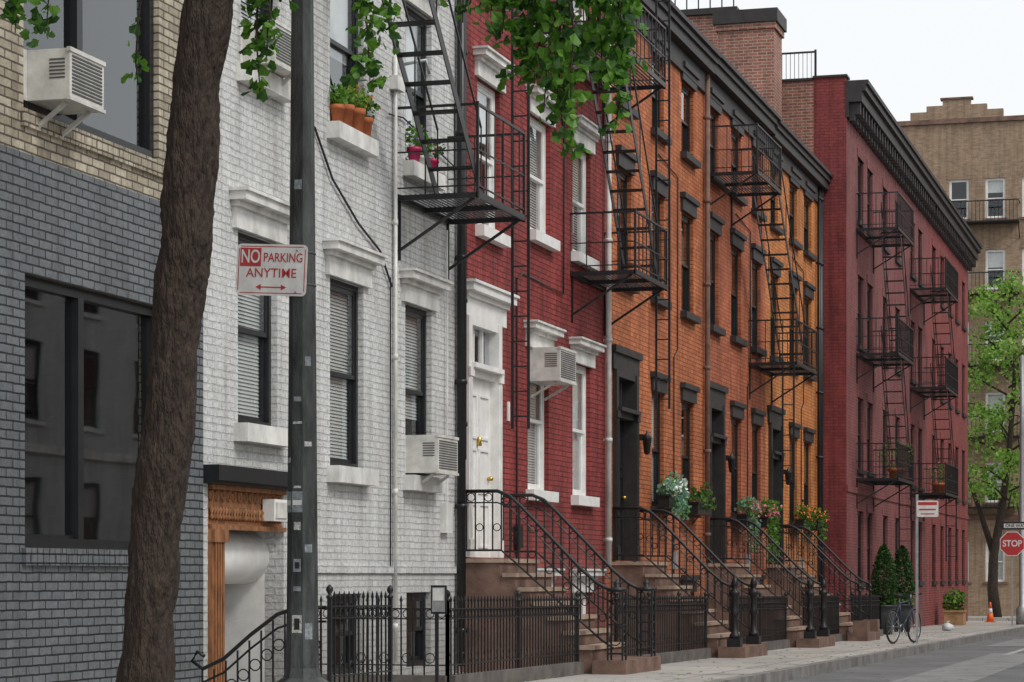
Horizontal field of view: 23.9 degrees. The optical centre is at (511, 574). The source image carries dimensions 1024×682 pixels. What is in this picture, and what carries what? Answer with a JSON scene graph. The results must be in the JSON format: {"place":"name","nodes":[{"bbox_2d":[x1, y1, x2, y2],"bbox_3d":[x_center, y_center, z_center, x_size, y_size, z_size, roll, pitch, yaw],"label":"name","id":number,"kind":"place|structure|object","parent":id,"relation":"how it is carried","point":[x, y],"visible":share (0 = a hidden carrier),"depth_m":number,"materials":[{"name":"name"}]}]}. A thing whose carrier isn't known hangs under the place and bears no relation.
{"place":"outdoors","nodes":[
{"label":"outdoors","id":0,"kind":"place"},
{"bbox_2d":[441,621,1023,681],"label":"sidewalk","id":1,"kind":"structure","parent":0,"point":[687,671],"depth_m":35.53,"materials":[{"name":"concrete"}]},
{"bbox_2d":[190,605,326,681],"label":"basement stair rail","id":2,"kind":"object","parent":1,"relation":"on","point":[251,634],"visible":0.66,"depth_m":21.02,"materials":[{"name":"black metal"}]},
{"bbox_2d":[277,0,328,681],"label":"street lamp pole","id":3,"kind":"object","parent":1,"relation":"on","point":[302,645],"visible":0.92,"depth_m":15.08,"materials":[{"name":"black metal"}]},
{"bbox_2d":[235,244,307,295],"bbox_3d":[-1.498,-1.900,15.094,0.455,0.320,0.012,3,0,10],"label":"no parking sign","id":4,"kind":"object","parent":3,"relation":"attached to","point":[272,269],"visible":1,"depth_m":15.09,"materials":[{"name":"metal"}]},
{"bbox_2d":[326,584,393,681],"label":"iron gate","id":5,"kind":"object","parent":1,"relation":"on","point":[334,607],"visible":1,"depth_m":21.50,"materials":[{"name":"metal"}]},
{"bbox_2d":[431,585,446,681],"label":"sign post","id":6,"kind":"object","parent":1,"relation":"on","point":[438,599],"visible":1,"depth_m":23.66,"materials":[{"name":"grey metal"}]},
{"bbox_2d":[318,590,583,681],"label":"iron fence","id":7,"kind":"object","parent":1,"relation":"on","point":[526,673],"visible":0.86,"depth_m":25.63,"materials":[{"name":"metal"}]},
{"bbox_2d":[466,489,655,660],"bbox_3d":[0.608,-0.010,30.018,2.040,2.065,1.808,0,0,16],"label":"stoop railing","id":8,"kind":"object","parent":1,"relation":"on","point":[617,587],"visible":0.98,"depth_m":29.46,"materials":[{"name":"black metal"}]},
{"bbox_2d":[462,558,660,674],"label":"stoop steps","id":9,"kind":"structure","parent":1,"relation":"on","point":[490,577],"depth_m":29.39,"materials":[{"name":"brown stone"}]},
{"bbox_2d":[613,591,710,663],"bbox_3d":[2.114,0.742,33.596,0.160,1.084,5.809,0,0,16],"label":"iron fence","id":10,"kind":"object","parent":1,"relation":"on","point":[675,655],"visible":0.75,"depth_m":34.03,"materials":[{"name":"metal"}]},
{"bbox_2d":[613,506,760,646],"bbox_3d":[2.712,0.020,37.456,1.980,2.123,1.780,0,0,16],"label":"stoop railing","id":11,"kind":"object","parent":1,"relation":"on","point":[734,639],"visible":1,"depth_m":36.87,"materials":[{"name":"black metal"}]},
{"bbox_2d":[611,562,767,657],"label":"stoop steps","id":12,"kind":"structure","parent":1,"relation":"on","point":[639,573],"depth_m":36.83,"materials":[{"name":"brown stone"}]},
{"bbox_2d":[524,633,980,681],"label":"fallen leaves","id":13,"kind":"object","parent":1,"relation":"on","point":[793,663],"visible":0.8,"depth_m":36.04,"materials":[{"name":"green plant"}]},
{"bbox_2d":[730,592,789,650],"bbox_3d":[4.170,0.798,40.757,0.160,1.079,5.209,0,0,16],"label":"iron fence","id":14,"kind":"object","parent":1,"relation":"on","point":[776,643],"visible":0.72,"depth_m":41.54,"materials":[{"name":"metal"}]},
{"bbox_2d":[709,517,829,638],"bbox_3d":[4.694,0.047,44.357,1.980,2.178,1.780,0,0,16],"label":"stoop railing","id":15,"kind":"object","parent":1,"relation":"on","point":[810,632],"visible":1,"depth_m":43.79,"materials":[{"name":"black metal"}]},
{"bbox_2d":[705,564,834,647],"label":"stoop steps","id":16,"kind":"structure","parent":1,"relation":"on","point":[795,632],"depth_m":43.74,"materials":[{"name":"stone"}]},
{"bbox_2d":[802,592,841,641],"bbox_3d":[6.040,0.850,47.269,0.160,1.074,4.459,0,0,16],"label":"iron fence","id":17,"kind":"object","parent":1,"relation":"on","point":[833,619],"visible":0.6,"depth_m":48.38,"materials":[{"name":"metal"}]},
{"bbox_2d":[767,565,879,640],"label":"stoop steps","id":18,"kind":"structure","parent":1,"relation":"on","point":[846,629],"depth_m":49.88,"materials":[{"name":"stone"}]},
{"bbox_2d":[769,524,879,632],"bbox_3d":[6.504,0.071,50.517,2.060,2.226,1.900,0,0,16],"label":"stoop railing","id":19,"kind":"object","parent":1,"relation":"on","point":[865,625],"visible":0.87,"depth_m":49.91,"materials":[{"name":"black metal"}]},
{"bbox_2d":[834,592,882,635],"bbox_3d":[7.178,0.899,53.679,1.510,1.074,4.610,0,0,16],"label":"iron fence","id":20,"kind":"object","parent":1,"relation":"on","point":[876,607],"visible":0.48,"depth_m":54.23,"materials":[{"name":"metal"}]},
{"bbox_2d":[871,544,897,634],"bbox_3d":[8.823,0.330,57.505,0.678,2.161,0.744,0,0,16],"label":"potted cypress","id":21,"kind":"object","parent":1,"relation":"on","point":[888,600],"visible":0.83,"depth_m":57.34,"materials":[{"name":"green plant"}]},
{"bbox_2d":[890,545,915,631],"bbox_3d":[9.877,0.335,61.358,0.684,2.213,0.698,0,0,16],"label":"potted cypress","id":22,"kind":"object","parent":1,"relation":"on","point":[906,564],"visible":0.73,"depth_m":61.19,"materials":[{"name":"green plant"}]},
{"bbox_2d":[885,592,921,643],"bbox_3d":[7.612,0.836,47.130,0.562,0.993,1.720,0,0,32],"label":"bicycle","id":23,"kind":"object","parent":1,"relation":"on","point":[899,620],"visible":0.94,"depth_m":47.02,"materials":[{"name":"metal"}]},
{"bbox_2d":[916,494,937,643],"bbox_3d":[8.068,-0.067,47.115,0.435,3.000,0.067,0,0,10],"label":"parking sign post","id":24,"kind":"object","parent":1,"relation":"on","point":[928,508],"visible":0.96,"depth_m":47.11,"materials":[{"name":"metal"}]},
{"bbox_2d":[942,621,953,630],"bbox_3d":[11.391,1.328,63.311,0.319,0.260,0.317,0,0,16],"label":"rubbish bag","id":25,"kind":"object","parent":1,"relation":"on","point":[946,626],"visible":1,"depth_m":63.23,"materials":[{"name":"plastic"}]},
{"bbox_2d":[942,587,966,624],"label":"wooden planter","id":26,"kind":"object","parent":1,"relation":"on","point":[956,615],"visible":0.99,"depth_m":74.84,"materials":[{"name":"brown wood"}]},
{"bbox_2d":[984,602,995,621],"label":"traffic cone","id":27,"kind":"object","parent":1,"relation":"on","point":[990,617],"visible":0.98,"depth_m":82.64,"materials":[{"name":"orange plastic"}]},
{"bbox_2d":[1000,522,1023,625],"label":"stop sign","id":28,"kind":"object","parent":1,"relation":"on","point":[1011,543],"visible":1,"depth_m":74.02,"materials":[{"name":"metal"}]},
{"bbox_2d":[1016,348,1023,624],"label":"street lamp","id":29,"kind":"object","parent":1,"relation":"on","point":[1020,614],"visible":1,"depth_m":76.46,"materials":[{"name":"metal"}]},
{"bbox_2d":[671,0,1023,120],"label":"sky","id":30,"kind":"structure","parent":0,"point":[915,54],"materials":[{"name":"white"}]},
{"bbox_2d":[784,632,1023,681],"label":"road","id":31,"kind":"structure","parent":0,"point":[895,669],"depth_m":36.93,"materials":[{"name":"grey asphalt"}]},
{"bbox_2d":[891,653,1023,681],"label":"road patch","id":32,"kind":"object","parent":31,"relation":"on","point":[974,669],"visible":1,"depth_m":35.39,"materials":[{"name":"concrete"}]},
{"bbox_2d":[987,639,1023,645],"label":"road patch","id":33,"kind":"object","parent":31,"relation":"on","point":[1016,642],"visible":1,"depth_m":53.99,"materials":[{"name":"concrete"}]},
{"bbox_2d":[1002,648,1023,654],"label":"road markings","id":34,"kind":"object","parent":31,"relation":"on","point":[1016,651],"visible":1,"depth_m":45.56,"materials":[{"name":"paint"}]},
{"bbox_2d":[968,616,1015,620],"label":"sidewalk","id":35,"kind":"structure","parent":0,"point":[984,618],"depth_m":97.84,"materials":[{"name":"concrete"}]},
{"bbox_3d":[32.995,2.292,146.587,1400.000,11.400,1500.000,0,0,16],"label":"ground","id":36,"kind":"structure","parent":0,"visible":0},
{"bbox_2d":[0,0,183,439],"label":"walls","id":37,"kind":"structure","parent":36,"relation":"on","point":[15,134],"depth_m":19.90,"materials":[{"name":"beige brick"}]},
{"bbox_2d":[23,46,105,136],"bbox_3d":[-3.519,-3.753,18.886,0.412,0.610,0.762,0,0,16],"label":"window air conditioner","id":38,"kind":"object","parent":37,"relation":"attached to","point":[68,80],"depth_m":18.70,"materials":[{"name":"white metal"}]},
{"bbox_2d":[20,0,163,565],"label":"window frames","id":39,"kind":"structure","parent":37,"relation":"attached to","point":[82,395],"depth_m":21.23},
{"bbox_2d":[0,144,202,681],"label":"painted base","id":40,"kind":"object","parent":37,"relation":"attached to","point":[62,224],"visible":0.55,"depth_m":19.27,"materials":[{"name":"grey brick"}]},
{"bbox_2d":[203,464,287,681],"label":"basement entry","id":41,"kind":"object","parent":36,"relation":"on","point":[247,508],"visible":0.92,"depth_m":23.16,"materials":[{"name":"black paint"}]},
{"bbox_2d":[0,0,648,681],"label":"ginkgo tree","id":42,"kind":"object","parent":36,"relation":"on","point":[178,308],"visible":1,"depth_m":13.75,"materials":[{"name":"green plant"}]},
{"bbox_2d":[203,0,459,681],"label":"walls","id":43,"kind":"structure","parent":36,"relation":"on","point":[353,521],"depth_m":25.95,"materials":[{"name":"white brick"}]},
{"bbox_2d":[238,0,425,673],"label":"windows","id":44,"kind":"structure","parent":43,"relation":"attached to","point":[254,358],"depth_m":26.02,"materials":[{"name":"black paint"}]},
{"bbox_2d":[228,0,456,572],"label":"lintels and sills","id":45,"kind":"object","parent":43,"relation":"attached to","point":[260,214],"visible":0.84,"depth_m":25.32,"materials":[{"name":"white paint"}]},
{"bbox_2d":[241,19,290,98],"bbox_3d":[-2.324,-4.918,23.120,0.372,0.619,0.862,0,0,16],"label":"window air conditioner","id":46,"kind":"object","parent":45,"relation":"on","point":[282,59],"depth_m":22.97,"materials":[{"name":"white metal"}]},
{"bbox_2d":[329,83,347,121],"bbox_3d":[-1.826,-4.893,25.134,0.240,0.422,0.298,0,0,-15],"label":"flower pot","id":47,"kind":"object","parent":45,"relation":"on","point":[337,111],"visible":1,"depth_m":25.09,"materials":[{"name":"ceramic"}]},
{"bbox_2d":[332,84,362,126],"bbox_3d":[-1.737,-4.928,25.428,0.320,0.492,0.273,0,0,44],"label":"flower pot","id":48,"kind":"object","parent":45,"relation":"on","point":[349,110],"visible":0.63,"depth_m":25.37,"materials":[{"name":"ceramic"}]},
{"bbox_2d":[344,84,370,132],"bbox_3d":[-1.651,-4.940,25.717,0.295,0.517,0.299,0,0,-13],"label":"flower pot","id":49,"kind":"object","parent":45,"relation":"on","point":[359,113],"visible":0.66,"depth_m":25.66,"materials":[{"name":"ceramic"}]},
{"bbox_2d":[355,94,380,136],"bbox_3d":[-1.570,-4.917,26.008,0.301,0.469,0.312,0,0,16],"label":"flower pot","id":50,"kind":"object","parent":45,"relation":"on","point":[368,123],"visible":0.58,"depth_m":25.96,"materials":[{"name":"ceramic"}]},
{"bbox_2d":[405,121,428,161],"bbox_3d":[-1.109,-4.923,27.567,0.390,0.483,0.384,0,0,16],"label":"flower pot","id":51,"kind":"object","parent":45,"relation":"on","point":[415,156],"visible":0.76,"depth_m":27.52,"materials":[{"name":"pink plant"}]},
{"bbox_2d":[411,137,435,165],"bbox_3d":[-1.027,-4.874,27.863,0.263,0.384,0.306,0,0,16],"label":"flower pot","id":52,"kind":"object","parent":45,"relation":"on","point":[422,159],"visible":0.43,"depth_m":27.83,"materials":[{"name":"white paint"}]},
{"bbox_2d":[405,434,458,492],"bbox_3d":[-0.950,-1.273,27.797,0.432,0.650,0.912,0,0,16],"label":"window air conditioner","id":53,"kind":"object","parent":45,"relation":"on","point":[430,456],"depth_m":27.53,"materials":[{"name":"white metal"}]},
{"bbox_2d":[427,137,445,166],"bbox_3d":[-0.916,-4.893,28.220,0.309,0.421,0.262,0,0,16],"label":"flower pot","id":54,"kind":"object","parent":45,"relation":"on","point":[433,161],"visible":0.45,"depth_m":28.16,"materials":[{"name":"pink ceramic"}]},
{"bbox_2d":[314,58,453,565],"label":"cables","id":55,"kind":"object","parent":43,"relation":"attached to","point":[396,82],"visible":0.9,"depth_m":27.07,"materials":[{"name":"black paint"}]},
{"bbox_2d":[392,54,397,663],"bbox_3d":[-1.313,-2.400,27.011,0.087,6.800,0.055,0,0,16],"label":"conduit","id":56,"kind":"object","parent":43,"relation":"attached to","point":[395,359],"visible":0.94,"depth_m":26.99,"materials":[{"name":"white metal"}]},
{"bbox_2d":[381,0,529,428],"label":"fire escape","id":57,"kind":"object","parent":43,"relation":"attached to","point":[439,212],"visible":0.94,"depth_m":27.45,"materials":[{"name":"black metal"}]},
{"bbox_2d":[455,0,467,665],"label":"downpipe","id":58,"kind":"object","parent":43,"relation":"attached to","point":[461,382],"visible":0.69,"depth_m":29.21,"materials":[{"name":"black metal"}]},
{"bbox_2d":[466,12,467,459],"bbox_3d":[-0.606,-5.500,29.389,0.134,8.200,0.087,0,0,16],"label":"downpipe","id":59,"kind":"object","parent":43,"relation":"attached to","point":[466,247],"visible":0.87,"depth_m":29.37,"materials":[{"name":"black metal"}]},
{"bbox_2d":[460,0,604,672],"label":"walls","id":60,"kind":"structure","parent":36,"relation":"on","point":[489,263],"depth_m":33.58,"materials":[{"name":"red brick"}]},
{"bbox_2d":[466,315,504,557],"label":"front door","id":61,"kind":"structure","parent":60,"relation":"attached to","point":[484,465],"depth_m":30.64,"materials":[{"name":"white paint"}]},
{"bbox_2d":[477,1,585,613],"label":"windows","id":62,"kind":"structure","parent":60,"relation":"attached to","point":[485,96],"depth_m":33.47,"materials":[{"name":"white glass"}]},
{"bbox_2d":[467,6,606,592],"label":"lintels and sills","id":63,"kind":"object","parent":60,"relation":"attached to","point":[488,302],"visible":0.66,"depth_m":32.49,"materials":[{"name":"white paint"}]},
{"bbox_2d":[513,83,564,558],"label":"cables","id":64,"kind":"object","parent":60,"relation":"attached to","point":[515,530],"visible":0.72,"depth_m":31.81,"materials":[{"name":"black paint"}]},
{"bbox_2d":[530,346,576,400],"bbox_3d":[0.514,-2.722,32.787,0.492,0.671,1.012,0,0,16],"label":"window air conditioner","id":65,"kind":"object","parent":60,"relation":"attached to","point":[552,366],"depth_m":32.48,"materials":[{"name":"white metal"}]},
{"bbox_2d":[533,0,669,408],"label":"fire escape","id":66,"kind":"object","parent":60,"relation":"attached to","point":[656,281],"visible":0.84,"depth_m":35.48,"materials":[{"name":"black metal"}]},
{"bbox_2d":[603,45,612,567],"bbox_3d":[1.430,-4.850,36.440,0.156,9.500,0.112,0,0,16],"label":"downpipe","id":67,"kind":"object","parent":60,"relation":"attached to","point":[608,439],"visible":0.73,"depth_m":36.40,"materials":[{"name":"brown metal"}]},
{"bbox_2d":[605,17,703,636],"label":"walls","id":68,"kind":"structure","parent":36,"relation":"on","point":[633,330],"depth_m":40.78,"materials":[{"name":"orange brick"}]},
{"bbox_2d":[612,369,640,560],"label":"front door","id":69,"kind":"structure","parent":68,"relation":"attached to","point":[626,416],"depth_m":38.30,"materials":[{"name":"wood"}]},
{"bbox_2d":[617,59,689,509],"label":"windows","id":70,"kind":"structure","parent":68,"relation":"attached to","point":[685,279],"depth_m":42.60,"materials":[{"name":"black glass"}]},
{"bbox_2d":[611,0,720,591],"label":"lintels and sills","id":71,"kind":"object","parent":68,"relation":"attached to","point":[695,54],"visible":0.66,"depth_m":40.68,"materials":[{"name":"stone"}]},
{"bbox_2d":[658,153,678,573],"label":"cables","id":72,"kind":"object","parent":68,"relation":"attached to","point":[675,559],"visible":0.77,"depth_m":41.17,"materials":[{"name":"black paint"}]},
{"bbox_2d":[654,471,691,519],"bbox_3d":[2.641,-1.306,40.013,0.487,0.820,1.294,0,0,16],"label":"window flower box","id":73,"kind":"object","parent":68,"relation":"attached to","point":[671,495],"visible":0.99,"depth_m":39.71,"materials":[{"name":"black paint"}]},
{"bbox_2d":[683,481,716,523],"bbox_3d":[3.271,-1.268,42.262,0.457,0.749,1.292,0,0,16],"label":"window flower box","id":74,"kind":"object","parent":68,"relation":"attached to","point":[702,508],"visible":0.99,"depth_m":42.06,"materials":[{"name":"black paint"}]},
{"bbox_2d":[703,74,710,557],"bbox_3d":[3.498,-4.650,43.629,0.162,8.700,0.125,0,0,16],"label":"downpipe","id":75,"kind":"object","parent":68,"relation":"attached to","point":[707,285],"visible":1,"depth_m":43.58,"materials":[{"name":"grey metal"}]},
{"bbox_2d":[704,94,764,591],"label":"walls","id":76,"kind":"structure","parent":36,"relation":"on","point":[729,369],"depth_m":47.20,"materials":[{"name":"orange brick"}]},
{"bbox_2d":[706,401,727,562],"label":"front door","id":77,"kind":"structure","parent":76,"relation":"attached to","point":[718,441],"depth_m":45.19,"materials":[{"name":"wood"}]},
{"bbox_2d":[710,111,756,515],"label":"windows","id":78,"kind":"structure","parent":76,"relation":"attached to","point":[734,332],"depth_m":47.13,"materials":[{"name":"black glass"}]},
{"bbox_2d":[736,213,750,569],"bbox_3d":[4.535,-3.431,47.337,0.070,7.062,1.532,0,0,16],"label":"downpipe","id":79,"kind":"object","parent":76,"relation":"attached to","point":[747,561],"visible":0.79,"depth_m":47.75,"materials":[{"name":"black metal"}]},
{"bbox_2d":[710,53,780,584],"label":"lintels and sills","id":80,"kind":"object","parent":76,"relation":"attached to","point":[736,98],"visible":0.73,"depth_m":46.29,"materials":[{"name":"stone"}]},
{"bbox_2d":[733,496,766,552],"bbox_3d":[4.559,-0.950,46.643,0.515,1.150,1.373,0,0,16],"label":"window flower box","id":81,"kind":"object","parent":76,"relation":"attached to","point":[750,509],"visible":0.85,"depth_m":46.29,"materials":[{"name":"black paint"}]},
{"bbox_2d":[757,497,782,563],"bbox_3d":[5.138,-0.889,48.728,0.477,1.342,1.283,0,0,16],"label":"window flower box","id":82,"kind":"object","parent":76,"relation":"attached to","point":[768,518],"visible":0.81,"depth_m":48.46,"materials":[{"name":"black paint"}]},
{"bbox_2d":[674,0,849,611],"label":"side wall and roofworks","id":83,"kind":"structure","parent":36,"relation":"on","point":[813,115],"depth_m":56.73,"materials":[{"name":"brick"}]},
{"bbox_2d":[765,156,816,584],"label":"walls","id":84,"kind":"structure","parent":36,"relation":"on","point":[809,408],"depth_m":53.65,"materials":[{"name":"orange brick"}]},
{"bbox_2d":[713,7,786,119],"bbox_3d":[5.057,-10.625,56.239,2.440,4.650,1.300,0,0,16],"label":"chimney","id":85,"kind":"object","parent":84,"relation":"on","point":[750,45],"visible":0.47,"depth_m":55.54,"materials":[{"name":"red brick"}]},
{"bbox_2d":[710,123,817,488],"bbox_3d":[4.906,-4.915,47.022,0.973,6.430,6.930,0,0,16],"label":"fire escape","id":86,"kind":"object","parent":84,"relation":"attached to","point":[786,367],"visible":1,"depth_m":47.61,"materials":[{"name":"black metal"}]},
{"bbox_2d":[768,423,784,564],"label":"front door","id":87,"kind":"structure","parent":84,"relation":"attached to","point":[775,490],"depth_m":51.32,"materials":[{"name":"wood"}]},
{"bbox_2d":[770,168,807,522],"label":"windows","id":88,"kind":"structure","parent":84,"relation":"attached to","point":[791,316],"depth_m":53.56,"materials":[{"name":"black glass"}]},
{"bbox_2d":[793,257,803,565],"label":"cables","id":89,"kind":"object","parent":84,"relation":"attached to","point":[801,420],"visible":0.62,"depth_m":54.08,"materials":[{"name":"black paint"}]},
{"bbox_2d":[765,120,832,578],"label":"lintels and sills","id":90,"kind":"object","parent":84,"relation":"attached to","point":[806,171],"visible":0.68,"depth_m":52.87,"materials":[{"name":"stone"}]},
{"bbox_2d":[790,499,816,536],"bbox_3d":[6.385,-1.247,53.061,0.483,0.807,1.238,0,0,16],"label":"window flower box","id":91,"kind":"object","parent":84,"relation":"attached to","point":[805,519],"visible":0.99,"depth_m":52.69,"materials":[{"name":"black paint"}]},
{"bbox_2d":[816,187,820,582],"bbox_3d":[7.093,-4.150,56.174,0.150,9.700,0.100,0,0,16],"label":"downpipe","id":92,"kind":"object","parent":84,"relation":"attached to","point":[818,328],"visible":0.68,"depth_m":56.13,"materials":[{"name":"black metal"}]},
{"bbox_2d":[807,507,829,542],"bbox_3d":[6.919,-1.133,54.915,0.486,0.828,1.160,0,0,16],"label":"window flower box","id":93,"kind":"object","parent":84,"relation":"attached to","point":[820,515],"visible":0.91,"depth_m":54.73,"materials":[{"name":"black paint"}]},
{"bbox_2d":[821,188,823,581],"bbox_3d":[7.184,-4.150,56.408,0.153,9.700,0.153,0,0,-29],"label":"downpipe","id":94,"kind":"object","parent":84,"relation":"attached to","point":[822,328],"visible":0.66,"depth_m":56.35,"materials":[{"name":"black metal"}]},
{"bbox_2d":[706,626,1023,681],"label":"kerb","id":95,"kind":"structure","parent":36,"relation":"on","point":[795,672],"depth_m":36.77,"materials":[{"name":"concrete"}]},
{"bbox_2d":[846,117,925,629],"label":"walls","id":96,"kind":"structure","parent":36,"relation":"on","point":[854,141],"depth_m":61.96,"materials":[{"name":"brick"}]},
{"bbox_2d":[856,191,913,558],"bbox_3d":[9.169,-4.790,59.532,1.023,8.780,3.130,0,0,16],"label":"fire escape","id":97,"kind":"object","parent":96,"relation":"attached to","point":[900,339],"visible":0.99,"depth_m":59.35,"materials":[{"name":"black metal"}]},
{"bbox_2d":[878,439,912,477],"bbox_3d":[9.541,-2.866,60.213,0.864,1.032,0.901,0,0,16],"label":"flower pot","id":98,"kind":"object","parent":97,"relation":"on","point":[892,470],"visible":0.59,"depth_m":60.12,"materials":[{"name":"ceramic"}]},
{"bbox_2d":[858,160,919,582],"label":"windows","id":99,"kind":"structure","parent":96,"relation":"attached to","point":[859,400],"depth_m":61.03,"materials":[{"name":"black paint"}]},
{"bbox_2d":[845,79,943,586],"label":"cornice and sills","id":100,"kind":"structure","parent":96,"relation":"attached to","point":[872,120],"depth_m":62.30,"materials":[{"name":"paint"}]},
{"bbox_2d":[910,257,957,560],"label":"fire escape","id":101,"kind":"object","parent":96,"relation":"attached to","point":[951,380],"visible":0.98,"depth_m":70.07,"materials":[{"name":"black metal"}]},
{"bbox_2d":[926,462,944,492],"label":"flower pot","id":102,"kind":"object","parent":101,"relation":"on","point":[941,487],"visible":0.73,"depth_m":69.69,"materials":[{"name":"ceramic"}]},
{"bbox_2d":[926,218,967,625],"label":"walls","id":103,"kind":"structure","parent":36,"relation":"on","point":[935,595],"depth_m":78.02,"materials":[{"name":"red brick"}]},
{"bbox_2d":[932,248,962,580],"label":"windows","id":104,"kind":"structure","parent":103,"relation":"attached to","point":[948,449],"depth_m":77.46,"materials":[{"name":"black glass"}]},
{"bbox_2d":[927,190,982,584],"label":"cornice and sills","id":105,"kind":"structure","parent":103,"relation":"attached to","point":[947,221],"depth_m":78.58,"materials":[{"name":"black metal"}]},
{"bbox_2d":[901,120,1023,615],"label":"walls","id":106,"kind":"structure","parent":36,"relation":"on","point":[976,151],"depth_m":105.45,"materials":[{"name":"beige brick"}]},
{"bbox_2d":[897,96,1023,583],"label":"trim","id":107,"kind":"structure","parent":106,"relation":"attached to","point":[953,110],"depth_m":105.36,"materials":[{"name":"beige stone"}]},
{"bbox_2d":[949,177,1023,581],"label":"windows","id":108,"kind":"structure","parent":106,"relation":"attached to","point":[959,191],"depth_m":105.49,"materials":[{"name":"white paint"}]},
{"bbox_2d":[968,268,1023,616],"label":"locust tree","id":109,"kind":"object","parent":36,"relation":"on","point":[1008,458],"visible":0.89,"depth_m":99.63,"materials":[{"name":"green plant"}]}
]}

